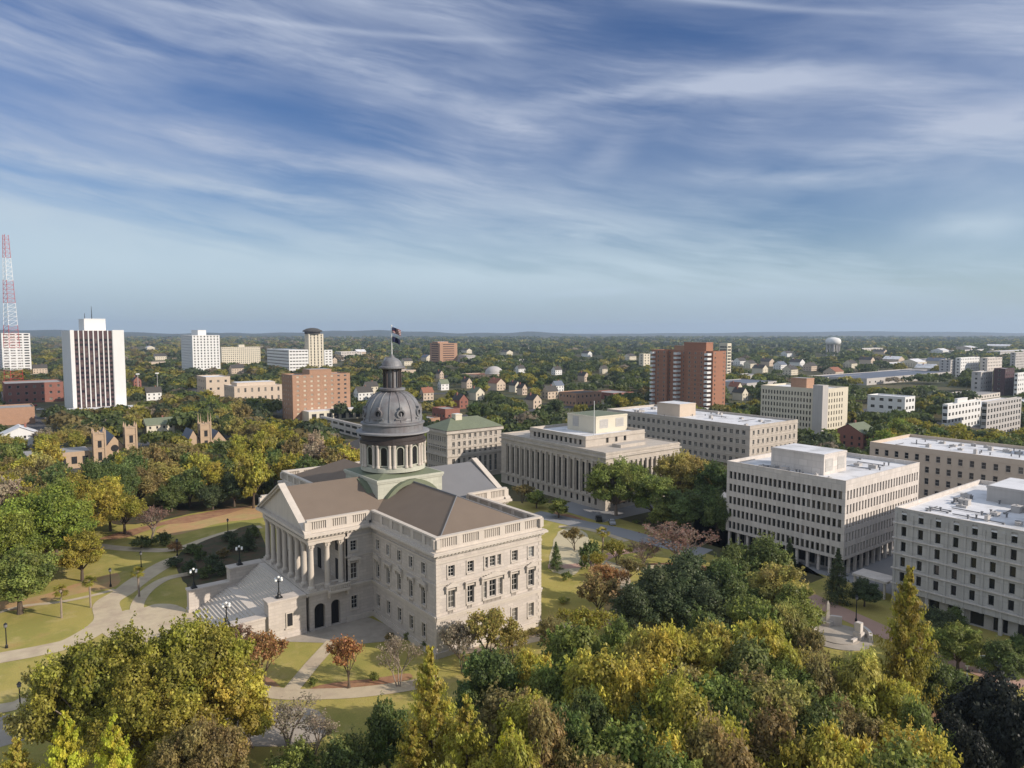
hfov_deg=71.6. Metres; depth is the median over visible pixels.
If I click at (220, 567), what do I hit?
shrub
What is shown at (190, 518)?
mulch bed
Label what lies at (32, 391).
brick building
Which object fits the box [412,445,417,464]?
window
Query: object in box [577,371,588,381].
house
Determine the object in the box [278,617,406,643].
paved court
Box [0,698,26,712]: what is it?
path
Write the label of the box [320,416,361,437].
parking garage
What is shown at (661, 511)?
broadleaf tree
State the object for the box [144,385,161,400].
house
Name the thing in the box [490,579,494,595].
window
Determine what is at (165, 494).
magnolia tree
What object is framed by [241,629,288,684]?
tree
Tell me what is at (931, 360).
house
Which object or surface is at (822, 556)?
window
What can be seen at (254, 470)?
broadleaf tree
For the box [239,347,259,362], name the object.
windows
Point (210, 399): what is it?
broadleaf tree
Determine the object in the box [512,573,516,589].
window
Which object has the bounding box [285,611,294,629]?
window
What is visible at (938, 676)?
magnolia tree
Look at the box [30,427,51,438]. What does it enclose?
broadleaf tree
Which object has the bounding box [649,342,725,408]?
apartment tower
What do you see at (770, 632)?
upright tree
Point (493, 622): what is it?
tree
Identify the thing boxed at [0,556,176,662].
path
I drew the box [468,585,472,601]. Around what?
window
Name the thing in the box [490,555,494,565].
window
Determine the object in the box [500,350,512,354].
house
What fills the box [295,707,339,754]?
tree
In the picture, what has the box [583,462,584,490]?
window
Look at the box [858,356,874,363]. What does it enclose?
house
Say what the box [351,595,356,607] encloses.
window
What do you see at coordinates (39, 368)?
house
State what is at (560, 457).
window
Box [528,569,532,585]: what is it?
window
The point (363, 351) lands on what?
house
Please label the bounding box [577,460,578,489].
window
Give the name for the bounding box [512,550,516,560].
window
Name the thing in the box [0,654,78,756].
broadleaf tree
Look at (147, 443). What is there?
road
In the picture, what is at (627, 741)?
magnolia tree
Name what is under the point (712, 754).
magnolia tree
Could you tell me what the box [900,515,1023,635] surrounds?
windows
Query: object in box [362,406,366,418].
dormer window
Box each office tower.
[61,308,126,408]
[181,330,220,369]
[302,328,323,367]
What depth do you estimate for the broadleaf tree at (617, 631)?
110.51 m
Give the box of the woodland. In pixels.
[0,335,1023,466]
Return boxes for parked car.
[595,515,601,521]
[608,519,615,524]
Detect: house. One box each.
[0,423,36,444]
[32,364,47,373]
[132,375,140,386]
[142,415,174,434]
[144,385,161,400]
[145,345,154,349]
[153,353,166,359]
[229,364,243,373]
[343,438,359,451]
[353,385,372,400]
[354,349,365,353]
[362,380,378,393]
[401,358,412,365]
[419,386,433,400]
[421,354,429,360]
[436,369,443,378]
[437,378,449,389]
[452,392,468,408]
[461,348,471,352]
[461,376,471,387]
[468,386,484,400]
[487,377,505,390]
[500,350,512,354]
[509,380,518,392]
[514,364,525,372]
[516,382,527,394]
[525,392,541,408]
[542,384,558,398]
[551,366,561,374]
[551,380,563,391]
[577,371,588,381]
[581,351,591,356]
[599,365,607,373]
[624,353,635,359]
[728,381,742,392]
[732,386,748,400]
[733,357,746,365]
[744,360,756,367]
[752,364,767,373]
[760,358,773,365]
[773,361,786,369]
[780,351,792,356]
[782,365,797,374]
[789,358,804,366]
[803,362,816,370]
[823,366,843,374]
[835,420,872,448]
[843,359,856,367]
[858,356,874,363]
[872,349,886,354]
[883,356,903,361]
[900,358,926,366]
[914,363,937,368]
[926,357,946,365]
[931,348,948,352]
[956,345,974,349]
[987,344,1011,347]
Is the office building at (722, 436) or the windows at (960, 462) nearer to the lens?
the windows at (960, 462)
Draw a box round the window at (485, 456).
[484,455,486,468]
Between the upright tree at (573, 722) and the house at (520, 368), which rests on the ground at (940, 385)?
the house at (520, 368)
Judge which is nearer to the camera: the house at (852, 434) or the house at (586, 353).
the house at (852, 434)
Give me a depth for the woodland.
813.40 m
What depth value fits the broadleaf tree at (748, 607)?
113.41 m
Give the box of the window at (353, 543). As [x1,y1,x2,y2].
[350,540,355,550]
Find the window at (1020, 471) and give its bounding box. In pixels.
[1018,467,1022,473]
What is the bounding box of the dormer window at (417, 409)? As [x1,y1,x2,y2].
[415,406,421,418]
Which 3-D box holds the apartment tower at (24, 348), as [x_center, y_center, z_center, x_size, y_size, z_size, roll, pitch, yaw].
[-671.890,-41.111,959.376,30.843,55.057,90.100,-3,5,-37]
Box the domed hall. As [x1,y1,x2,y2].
[485,366,501,375]
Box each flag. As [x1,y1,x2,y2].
[392,327,400,335]
[392,336,399,344]
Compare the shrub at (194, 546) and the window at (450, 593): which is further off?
the shrub at (194, 546)
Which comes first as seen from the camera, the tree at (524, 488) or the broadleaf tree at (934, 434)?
the tree at (524, 488)
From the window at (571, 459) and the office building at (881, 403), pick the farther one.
the office building at (881, 403)
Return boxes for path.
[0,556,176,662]
[0,589,114,612]
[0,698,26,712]
[101,525,262,551]
[129,572,189,616]
[265,675,443,699]
[283,641,334,690]
[410,623,571,652]
[548,548,644,568]
[559,525,628,541]
[569,549,662,569]
[601,568,630,623]
[809,594,1023,688]
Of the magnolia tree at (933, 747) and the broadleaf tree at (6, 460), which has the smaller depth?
the magnolia tree at (933, 747)
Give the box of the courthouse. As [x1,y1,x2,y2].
[224,380,281,400]
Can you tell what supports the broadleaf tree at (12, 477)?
on the lawn at (36, 625)
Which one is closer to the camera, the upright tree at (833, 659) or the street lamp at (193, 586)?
the upright tree at (833, 659)
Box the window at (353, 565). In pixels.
[351,562,356,578]
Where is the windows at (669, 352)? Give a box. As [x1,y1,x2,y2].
[669,352,683,400]
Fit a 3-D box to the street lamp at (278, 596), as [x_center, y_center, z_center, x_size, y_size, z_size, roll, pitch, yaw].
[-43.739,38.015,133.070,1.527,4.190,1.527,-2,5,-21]
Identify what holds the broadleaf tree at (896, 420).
on the ground at (940, 385)
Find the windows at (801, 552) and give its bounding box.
[729,471,893,562]
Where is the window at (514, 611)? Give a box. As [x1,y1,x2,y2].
[512,607,516,619]
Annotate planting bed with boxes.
[111,494,261,524]
[176,524,265,586]
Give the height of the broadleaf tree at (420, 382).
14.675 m
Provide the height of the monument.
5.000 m
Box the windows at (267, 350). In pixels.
[267,350,279,365]
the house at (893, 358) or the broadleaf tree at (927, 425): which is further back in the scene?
the house at (893, 358)
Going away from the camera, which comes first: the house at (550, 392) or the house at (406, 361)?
the house at (550, 392)
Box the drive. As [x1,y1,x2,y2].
[534,511,711,555]
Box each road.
[1,391,80,474]
[35,384,577,419]
[87,392,731,450]
[188,387,282,413]
[335,366,980,428]
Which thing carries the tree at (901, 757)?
on the lawn at (36, 625)
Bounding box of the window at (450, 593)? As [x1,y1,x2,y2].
[448,590,453,607]
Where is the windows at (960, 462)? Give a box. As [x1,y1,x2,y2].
[875,449,985,495]
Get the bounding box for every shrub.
[128,535,152,547]
[150,530,173,545]
[162,557,183,566]
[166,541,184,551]
[180,558,197,574]
[181,543,202,553]
[193,547,207,560]
[197,564,214,578]
[200,552,224,566]
[210,561,226,575]
[216,546,229,557]
[219,531,238,540]
[227,535,241,549]
[247,524,260,536]
[307,677,317,686]
[367,671,378,680]
[384,632,394,640]
[527,627,538,635]
[558,596,569,603]
[561,571,572,580]
[577,537,603,569]
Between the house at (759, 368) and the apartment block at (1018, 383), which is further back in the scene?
the house at (759, 368)
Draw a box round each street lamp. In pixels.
[189,568,196,588]
[221,602,230,624]
[235,545,242,565]
[274,576,282,598]
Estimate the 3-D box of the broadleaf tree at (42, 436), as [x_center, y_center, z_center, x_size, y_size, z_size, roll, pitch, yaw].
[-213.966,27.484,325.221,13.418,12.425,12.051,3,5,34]
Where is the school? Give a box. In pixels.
[463,373,486,377]
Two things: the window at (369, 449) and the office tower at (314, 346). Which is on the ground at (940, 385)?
the office tower at (314, 346)
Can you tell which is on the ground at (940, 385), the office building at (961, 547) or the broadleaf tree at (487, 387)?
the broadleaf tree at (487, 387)
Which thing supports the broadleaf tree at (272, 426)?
on the ground at (940, 385)
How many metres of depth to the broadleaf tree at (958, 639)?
117.92 m
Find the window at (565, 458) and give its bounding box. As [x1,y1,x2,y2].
[565,458,566,486]
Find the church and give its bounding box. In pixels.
[91,422,137,461]
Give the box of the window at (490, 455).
[489,454,491,469]
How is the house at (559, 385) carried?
on the ground at (940, 385)
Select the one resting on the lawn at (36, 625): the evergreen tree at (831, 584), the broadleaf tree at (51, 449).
the evergreen tree at (831, 584)
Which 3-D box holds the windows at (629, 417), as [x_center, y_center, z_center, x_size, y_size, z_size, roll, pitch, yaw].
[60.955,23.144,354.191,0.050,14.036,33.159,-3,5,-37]
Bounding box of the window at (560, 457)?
[559,457,560,484]
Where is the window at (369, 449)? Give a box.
[367,446,371,465]
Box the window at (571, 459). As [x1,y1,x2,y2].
[571,459,572,487]
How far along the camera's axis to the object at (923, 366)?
970.99 m
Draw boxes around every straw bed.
[0,573,120,610]
[156,506,262,534]
[587,564,620,628]
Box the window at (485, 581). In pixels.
[484,581,485,597]
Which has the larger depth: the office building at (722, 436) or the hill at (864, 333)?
the hill at (864, 333)
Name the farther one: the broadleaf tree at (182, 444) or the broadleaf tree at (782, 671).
the broadleaf tree at (182, 444)
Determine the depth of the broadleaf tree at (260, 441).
271.95 m
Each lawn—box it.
[0,491,1023,767]
[598,519,1011,645]
[620,508,823,583]
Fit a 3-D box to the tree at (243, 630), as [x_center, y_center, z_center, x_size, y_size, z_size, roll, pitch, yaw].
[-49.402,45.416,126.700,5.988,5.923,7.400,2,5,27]
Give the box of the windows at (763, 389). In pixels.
[762,389,786,417]
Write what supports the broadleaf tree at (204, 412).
on the ground at (940, 385)
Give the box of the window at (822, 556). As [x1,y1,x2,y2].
[820,555,823,564]
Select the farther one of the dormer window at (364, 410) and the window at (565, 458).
the window at (565, 458)
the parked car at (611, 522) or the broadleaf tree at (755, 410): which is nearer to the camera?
the parked car at (611, 522)
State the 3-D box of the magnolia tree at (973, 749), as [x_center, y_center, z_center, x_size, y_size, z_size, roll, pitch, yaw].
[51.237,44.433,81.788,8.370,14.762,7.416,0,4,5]
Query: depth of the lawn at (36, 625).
138.22 m
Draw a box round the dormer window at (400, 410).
[395,407,406,419]
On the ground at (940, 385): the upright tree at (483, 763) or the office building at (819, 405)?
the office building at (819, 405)
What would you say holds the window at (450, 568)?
in the government building at (390, 529)
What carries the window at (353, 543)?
in the government building at (390, 529)
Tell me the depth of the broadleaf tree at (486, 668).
94.67 m
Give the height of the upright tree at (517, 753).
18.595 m
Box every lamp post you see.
[3,623,7,648]
[16,682,21,708]
[855,595,857,621]
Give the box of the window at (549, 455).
[548,455,549,481]
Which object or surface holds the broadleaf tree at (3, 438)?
on the ground at (940, 385)
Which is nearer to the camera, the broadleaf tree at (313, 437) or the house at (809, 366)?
the broadleaf tree at (313, 437)
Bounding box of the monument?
[806,601,873,650]
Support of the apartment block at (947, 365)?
on the ground at (940, 385)
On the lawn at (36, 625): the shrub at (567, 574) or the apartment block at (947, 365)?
the shrub at (567, 574)
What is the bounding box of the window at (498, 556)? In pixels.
[497,554,499,564]
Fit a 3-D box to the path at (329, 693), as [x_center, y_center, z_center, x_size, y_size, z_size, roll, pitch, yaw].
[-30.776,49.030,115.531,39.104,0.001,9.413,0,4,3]
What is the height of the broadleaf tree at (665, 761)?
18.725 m
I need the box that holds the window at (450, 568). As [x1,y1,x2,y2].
[448,565,453,576]
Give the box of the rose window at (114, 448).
[111,445,118,451]
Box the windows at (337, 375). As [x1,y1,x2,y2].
[337,375,346,402]
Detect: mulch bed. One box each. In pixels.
[100,506,250,538]
[263,676,279,686]
[310,673,412,688]
[553,512,585,520]
[644,563,706,569]
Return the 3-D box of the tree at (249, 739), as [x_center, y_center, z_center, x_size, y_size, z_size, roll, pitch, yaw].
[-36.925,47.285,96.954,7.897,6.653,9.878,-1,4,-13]
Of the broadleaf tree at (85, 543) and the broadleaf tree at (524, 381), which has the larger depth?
the broadleaf tree at (524, 381)
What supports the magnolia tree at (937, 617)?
on the lawn at (36, 625)
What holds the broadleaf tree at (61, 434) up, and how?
on the ground at (940, 385)
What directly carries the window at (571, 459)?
in the office building at (557, 460)
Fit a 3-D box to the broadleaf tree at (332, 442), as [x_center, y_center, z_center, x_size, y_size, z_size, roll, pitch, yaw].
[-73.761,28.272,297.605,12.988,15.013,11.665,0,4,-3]
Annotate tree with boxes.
[0,432,12,443]
[0,438,27,461]
[0,456,20,465]
[0,463,7,471]
[0,463,30,477]
[0,468,25,484]
[0,472,31,488]
[0,473,99,568]
[0,476,22,505]
[0,508,49,596]
[0,543,63,614]
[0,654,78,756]
[0,736,45,767]
[3,481,50,503]
[5,454,32,470]
[10,436,29,450]
[20,611,146,757]
[22,458,53,475]
[22,473,39,488]
[24,483,46,532]
[27,450,54,467]
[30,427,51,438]
[30,431,62,447]
[30,437,65,463]
[32,468,72,487]
[34,465,67,486]
[37,458,76,476]
[37,710,92,767]
[48,429,69,442]
[52,584,68,617]
[55,528,106,581]
[59,468,126,527]
[63,427,89,441]
[65,431,88,446]
[74,456,142,495]
[80,650,223,767]
[81,575,97,607]
[92,713,138,767]
[100,475,134,530]
[111,451,126,464]
[111,491,150,533]
[120,449,151,470]
[122,443,154,497]
[123,413,143,427]
[129,465,167,500]
[130,404,144,414]
[130,566,145,596]
[133,608,264,739]
[135,506,169,538]
[143,458,183,502]
[144,711,250,767]
[147,446,170,454]
[149,443,172,476]
[149,482,190,511]
[165,445,198,461]
[166,465,209,506]
[173,441,192,448]
[176,450,191,469]
[179,404,196,412]
[181,391,198,397]
[181,450,212,470]
[183,445,205,454]
[193,457,232,486]
[194,483,225,509]
[195,406,214,424]
[199,665,281,748]
[200,389,219,398]
[202,395,219,405]
[204,437,231,453]
[208,455,237,470]
[213,407,230,417]
[214,402,232,414]
[218,415,232,427]
[220,468,244,506]
[223,415,251,435]
[223,700,269,747]
[224,439,249,457]
[225,444,245,471]
[228,431,249,449]
[229,400,241,414]
[231,447,271,507]
[232,622,257,639]
[235,403,250,417]
[236,461,269,498]
[238,528,256,552]
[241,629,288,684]
[242,423,260,437]
[243,419,259,430]
[245,397,260,404]
[249,433,280,452]
[249,434,275,460]
[253,425,273,440]
[255,478,274,494]
[256,420,282,433]
[261,733,321,767]
[264,447,282,485]
[264,450,288,479]
[271,452,301,479]
[271,691,325,745]
[274,426,301,444]
[274,438,285,449]
[281,435,303,456]
[292,453,326,473]
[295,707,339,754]
[301,429,325,448]
[302,440,326,458]
[314,447,334,461]
[315,722,375,767]
[324,436,350,446]
[324,449,348,463]
[324,633,364,688]
[333,441,346,451]
[334,444,359,461]
[360,377,368,385]
[364,690,409,767]
[375,633,423,686]
[388,644,458,767]
[391,719,440,767]
[402,379,411,385]
[414,381,429,389]
[423,758,455,767]
[438,619,477,673]
[441,693,493,767]
[444,389,457,399]
[453,642,525,755]
[465,605,520,651]
[466,402,483,416]
[467,752,497,767]
[470,676,529,752]
[473,377,487,387]
[482,384,489,391]
[488,624,528,662]
[488,683,551,762]
[491,717,520,767]
[492,395,505,403]
[499,369,506,376]
[499,728,543,767]
[511,484,535,502]
[511,645,551,692]
[521,379,529,386]
[522,660,567,704]
[525,489,548,507]
[526,377,537,386]
[526,695,581,767]
[527,387,542,394]
[532,381,543,389]
[532,614,564,645]
[537,617,608,677]
[538,693,559,711]
[544,399,565,411]
[547,497,568,517]
[548,698,592,758]
[549,542,563,571]
[553,710,659,767]
[554,605,618,629]
[554,643,625,733]
[558,750,624,767]
[560,527,584,549]
[567,684,617,749]
[576,566,623,618]
[582,455,650,515]
[582,551,608,577]
[584,747,633,767]
[588,562,631,599]
[595,526,610,552]
[597,649,651,728]
[598,538,632,564]
[599,613,633,654]
[601,622,655,667]
[605,581,662,629]
[611,393,629,407]
[615,557,646,583]
[620,692,661,743]
[625,539,662,567]
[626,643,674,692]
[629,473,679,524]
[634,563,678,625]
[637,656,721,746]
[638,520,719,554]
[641,722,689,764]
[642,725,702,767]
[645,618,709,676]
[646,500,687,531]
[647,576,701,631]
[651,448,714,492]
[655,545,719,608]
[655,658,707,694]
[664,484,725,529]
[679,575,737,626]
[679,665,732,680]
[682,601,736,635]
[682,700,763,767]
[683,706,754,767]
[685,616,741,675]
[687,666,779,753]
[692,459,726,495]
[700,489,730,540]
[700,553,752,586]
[712,696,759,750]
[716,627,799,686]
[717,537,762,577]
[719,571,765,620]
[720,590,792,644]
[726,612,785,662]
[729,408,742,413]
[729,659,791,694]
[729,669,813,732]
[737,529,793,572]
[741,561,815,605]
[745,695,801,767]
[746,399,759,404]
[748,406,760,414]
[751,726,817,767]
[767,654,827,709]
[770,598,811,646]
[771,578,828,628]
[775,638,807,675]
[786,538,797,568]
[788,644,827,667]
[790,691,850,745]
[791,625,832,668]
[805,648,849,710]
[805,716,873,767]
[807,741,875,767]
[809,690,855,716]
[820,548,854,607]
[822,696,884,748]
[828,642,885,727]
[829,654,849,675]
[847,576,884,606]
[860,728,938,767]
[860,732,886,759]
[864,437,882,448]
[866,428,894,440]
[867,709,918,744]
[869,564,945,709]
[872,674,932,730]
[872,714,963,767]
[876,410,893,422]
[883,428,904,434]
[887,417,909,428]
[891,409,906,417]
[894,420,919,433]
[894,693,955,758]
[902,416,921,428]
[908,653,956,715]
[919,421,940,430]
[920,604,963,630]
[923,423,949,436]
[924,432,940,436]
[924,628,939,655]
[925,659,973,712]
[927,620,986,672]
[928,661,1023,767]
[930,702,1002,767]
[943,605,968,626]
[945,422,966,431]
[948,428,960,433]
[958,428,975,440]
[968,633,1023,681]
[972,629,984,654]
[979,429,1013,440]
[982,685,1023,767]
[1007,427,1023,434]
[1009,631,1023,655]
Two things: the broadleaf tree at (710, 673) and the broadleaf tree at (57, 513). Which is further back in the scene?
the broadleaf tree at (57, 513)
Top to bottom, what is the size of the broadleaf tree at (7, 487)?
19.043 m
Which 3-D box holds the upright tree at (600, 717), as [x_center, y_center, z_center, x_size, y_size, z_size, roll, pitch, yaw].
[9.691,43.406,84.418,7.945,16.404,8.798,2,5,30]
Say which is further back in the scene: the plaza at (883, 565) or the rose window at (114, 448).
the rose window at (114, 448)
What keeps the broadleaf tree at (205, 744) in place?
on the lawn at (36, 625)
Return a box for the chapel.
[182,415,225,444]
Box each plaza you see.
[0,714,24,746]
[99,604,199,642]
[227,707,325,745]
[549,528,589,574]
[564,492,899,593]
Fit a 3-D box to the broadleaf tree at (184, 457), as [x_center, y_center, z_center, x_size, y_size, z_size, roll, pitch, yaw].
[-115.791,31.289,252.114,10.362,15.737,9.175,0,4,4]
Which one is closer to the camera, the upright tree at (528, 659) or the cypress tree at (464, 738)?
the cypress tree at (464, 738)
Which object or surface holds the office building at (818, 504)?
on the plaza at (883, 565)
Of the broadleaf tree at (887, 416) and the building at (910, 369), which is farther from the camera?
the building at (910, 369)
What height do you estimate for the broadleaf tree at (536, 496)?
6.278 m
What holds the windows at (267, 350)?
in the office building at (292, 359)
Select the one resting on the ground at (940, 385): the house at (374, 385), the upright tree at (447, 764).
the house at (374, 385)
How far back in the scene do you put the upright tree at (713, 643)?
99.00 m
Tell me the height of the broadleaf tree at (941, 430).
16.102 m
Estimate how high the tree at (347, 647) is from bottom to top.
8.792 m
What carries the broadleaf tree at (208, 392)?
on the ground at (940, 385)
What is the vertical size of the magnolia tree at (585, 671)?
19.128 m
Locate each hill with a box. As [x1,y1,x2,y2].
[0,330,297,336]
[231,330,595,335]
[583,331,1023,334]
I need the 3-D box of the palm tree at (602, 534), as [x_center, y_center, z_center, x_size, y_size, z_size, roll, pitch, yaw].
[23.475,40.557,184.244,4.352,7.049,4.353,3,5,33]
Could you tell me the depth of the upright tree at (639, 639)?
98.91 m
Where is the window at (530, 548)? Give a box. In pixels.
[529,546,532,556]
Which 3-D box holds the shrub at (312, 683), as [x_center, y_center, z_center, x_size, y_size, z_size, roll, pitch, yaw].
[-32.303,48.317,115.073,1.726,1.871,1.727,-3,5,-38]
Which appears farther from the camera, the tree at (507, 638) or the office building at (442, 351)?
the office building at (442, 351)
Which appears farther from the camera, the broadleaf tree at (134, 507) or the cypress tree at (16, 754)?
the broadleaf tree at (134, 507)
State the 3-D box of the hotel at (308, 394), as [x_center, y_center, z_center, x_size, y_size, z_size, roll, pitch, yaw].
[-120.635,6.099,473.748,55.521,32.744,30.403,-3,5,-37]
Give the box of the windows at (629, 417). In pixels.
[628,416,659,438]
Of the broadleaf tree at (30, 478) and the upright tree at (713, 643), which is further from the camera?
the broadleaf tree at (30, 478)
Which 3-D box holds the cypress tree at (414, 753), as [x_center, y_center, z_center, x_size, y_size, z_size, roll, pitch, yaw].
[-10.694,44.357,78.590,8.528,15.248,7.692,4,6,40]
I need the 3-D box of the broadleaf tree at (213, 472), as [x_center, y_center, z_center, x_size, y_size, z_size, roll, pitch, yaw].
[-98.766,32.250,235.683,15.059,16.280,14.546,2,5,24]
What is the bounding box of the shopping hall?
[817,370,949,384]
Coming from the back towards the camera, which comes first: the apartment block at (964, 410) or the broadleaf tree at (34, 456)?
the apartment block at (964, 410)
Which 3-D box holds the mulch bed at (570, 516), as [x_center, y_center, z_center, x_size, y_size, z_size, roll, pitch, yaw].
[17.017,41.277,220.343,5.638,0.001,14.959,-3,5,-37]
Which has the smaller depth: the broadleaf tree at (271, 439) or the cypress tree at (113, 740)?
the cypress tree at (113, 740)
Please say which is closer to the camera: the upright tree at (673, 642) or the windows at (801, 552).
the upright tree at (673, 642)
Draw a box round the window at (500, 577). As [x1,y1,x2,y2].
[499,577,500,593]
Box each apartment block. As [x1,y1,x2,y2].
[939,359,954,376]
[942,397,980,426]
[955,357,979,376]
[971,370,992,391]
[980,357,1001,370]
[981,397,1021,431]
[993,367,1014,394]
[1010,352,1023,368]
[1013,372,1023,396]
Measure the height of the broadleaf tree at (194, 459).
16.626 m
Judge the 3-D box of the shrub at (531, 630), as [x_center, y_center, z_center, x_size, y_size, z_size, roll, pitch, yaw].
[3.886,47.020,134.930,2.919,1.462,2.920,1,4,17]
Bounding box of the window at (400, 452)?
[396,447,404,466]
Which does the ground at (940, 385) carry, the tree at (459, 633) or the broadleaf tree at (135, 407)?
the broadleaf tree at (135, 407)
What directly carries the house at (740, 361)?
on the ground at (940, 385)
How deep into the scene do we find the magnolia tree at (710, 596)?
131.35 m
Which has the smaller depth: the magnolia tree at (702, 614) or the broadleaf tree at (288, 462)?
the magnolia tree at (702, 614)
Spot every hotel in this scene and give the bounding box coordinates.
[220,345,260,363]
[282,368,362,420]
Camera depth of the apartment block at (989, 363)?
895.98 m
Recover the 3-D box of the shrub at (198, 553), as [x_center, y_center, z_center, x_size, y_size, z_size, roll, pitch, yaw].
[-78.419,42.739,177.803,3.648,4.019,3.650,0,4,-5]
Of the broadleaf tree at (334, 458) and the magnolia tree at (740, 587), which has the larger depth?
the broadleaf tree at (334, 458)
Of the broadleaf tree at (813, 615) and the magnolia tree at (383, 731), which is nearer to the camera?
the magnolia tree at (383, 731)
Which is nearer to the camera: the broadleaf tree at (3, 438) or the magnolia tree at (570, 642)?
the magnolia tree at (570, 642)
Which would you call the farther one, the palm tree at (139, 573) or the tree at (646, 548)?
the tree at (646, 548)
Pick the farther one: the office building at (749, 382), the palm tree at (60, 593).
the office building at (749, 382)
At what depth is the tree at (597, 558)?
165.31 m
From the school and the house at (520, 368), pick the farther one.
the house at (520, 368)
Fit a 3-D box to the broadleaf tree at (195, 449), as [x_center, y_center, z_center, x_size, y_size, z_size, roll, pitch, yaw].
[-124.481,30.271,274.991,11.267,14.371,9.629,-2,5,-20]
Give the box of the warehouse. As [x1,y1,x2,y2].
[0,403,34,424]
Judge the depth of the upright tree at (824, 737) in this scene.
72.67 m
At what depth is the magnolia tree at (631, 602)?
131.85 m
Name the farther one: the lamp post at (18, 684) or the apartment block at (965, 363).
the apartment block at (965, 363)
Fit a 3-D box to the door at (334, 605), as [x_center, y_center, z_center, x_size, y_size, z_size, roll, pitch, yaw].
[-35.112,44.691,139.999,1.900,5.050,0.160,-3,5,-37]
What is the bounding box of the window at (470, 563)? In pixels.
[468,561,472,571]
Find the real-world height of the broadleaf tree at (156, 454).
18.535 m
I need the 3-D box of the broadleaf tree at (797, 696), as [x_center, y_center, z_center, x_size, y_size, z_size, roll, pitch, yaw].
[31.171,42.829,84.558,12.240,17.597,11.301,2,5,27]
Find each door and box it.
[314,603,323,627]
[317,547,320,567]
[331,599,338,623]
[335,558,337,578]
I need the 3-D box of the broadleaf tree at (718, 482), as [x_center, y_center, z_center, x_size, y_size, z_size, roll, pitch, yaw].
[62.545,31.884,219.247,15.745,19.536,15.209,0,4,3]
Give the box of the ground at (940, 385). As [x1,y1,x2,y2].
[0,333,1023,502]
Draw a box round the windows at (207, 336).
[207,336,218,367]
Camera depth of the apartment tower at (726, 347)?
841.59 m
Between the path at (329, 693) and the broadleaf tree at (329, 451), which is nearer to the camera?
the path at (329, 693)
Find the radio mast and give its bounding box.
[2,234,22,380]
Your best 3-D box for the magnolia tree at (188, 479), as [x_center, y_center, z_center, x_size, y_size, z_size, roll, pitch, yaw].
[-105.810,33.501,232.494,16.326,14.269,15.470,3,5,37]
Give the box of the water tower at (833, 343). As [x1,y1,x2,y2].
[825,337,840,355]
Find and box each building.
[2,379,63,403]
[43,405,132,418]
[185,325,547,659]
[197,375,229,398]
[267,348,308,370]
[324,350,332,365]
[335,351,361,360]
[401,369,415,372]
[425,413,503,474]
[425,415,439,421]
[430,341,456,362]
[432,406,459,420]
[458,355,474,361]
[499,401,681,510]
[559,390,601,405]
[601,390,631,398]
[607,401,797,462]
[639,354,649,365]
[725,379,776,391]
[726,443,919,575]
[760,377,847,434]
[851,348,881,350]
[867,393,914,413]
[869,434,1023,498]
[883,368,929,371]
[890,477,1023,639]
[953,390,999,399]
[981,397,1023,407]
[987,349,1023,354]
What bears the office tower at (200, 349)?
on the ground at (940, 385)
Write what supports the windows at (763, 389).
in the office building at (819, 405)
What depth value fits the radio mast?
669.08 m
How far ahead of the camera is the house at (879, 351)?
1746.77 m
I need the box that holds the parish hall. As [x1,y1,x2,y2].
[23,446,89,467]
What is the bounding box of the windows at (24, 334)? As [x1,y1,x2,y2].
[24,334,29,363]
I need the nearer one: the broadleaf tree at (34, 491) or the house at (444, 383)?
the broadleaf tree at (34, 491)
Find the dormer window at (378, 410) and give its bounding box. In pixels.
[373,407,382,419]
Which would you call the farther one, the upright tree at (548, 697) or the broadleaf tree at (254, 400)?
the broadleaf tree at (254, 400)
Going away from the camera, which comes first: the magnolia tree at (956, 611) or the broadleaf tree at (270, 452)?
the magnolia tree at (956, 611)
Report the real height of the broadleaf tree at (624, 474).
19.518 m
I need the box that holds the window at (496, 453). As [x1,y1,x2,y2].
[495,453,496,468]
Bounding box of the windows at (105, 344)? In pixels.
[104,339,113,404]
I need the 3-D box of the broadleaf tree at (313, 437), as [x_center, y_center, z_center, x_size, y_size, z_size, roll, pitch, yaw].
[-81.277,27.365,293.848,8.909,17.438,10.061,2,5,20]
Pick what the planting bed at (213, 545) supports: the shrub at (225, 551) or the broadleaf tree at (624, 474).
the shrub at (225, 551)
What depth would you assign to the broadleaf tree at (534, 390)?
600.71 m
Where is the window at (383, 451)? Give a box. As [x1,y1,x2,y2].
[380,447,387,466]
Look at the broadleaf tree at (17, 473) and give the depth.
207.08 m
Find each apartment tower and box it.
[0,333,31,374]
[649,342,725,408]
[719,343,730,373]
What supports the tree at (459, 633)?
on the lawn at (36, 625)
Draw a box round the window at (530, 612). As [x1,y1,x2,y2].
[528,603,532,615]
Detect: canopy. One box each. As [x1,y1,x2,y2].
[852,568,891,599]
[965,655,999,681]
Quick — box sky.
[0,0,1023,333]
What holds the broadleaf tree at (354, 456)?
on the ground at (940, 385)
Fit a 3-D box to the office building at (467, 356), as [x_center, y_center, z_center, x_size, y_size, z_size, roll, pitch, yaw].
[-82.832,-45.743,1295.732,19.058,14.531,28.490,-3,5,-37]
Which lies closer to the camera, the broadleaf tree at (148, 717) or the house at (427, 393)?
the broadleaf tree at (148, 717)
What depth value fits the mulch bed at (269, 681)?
116.54 m

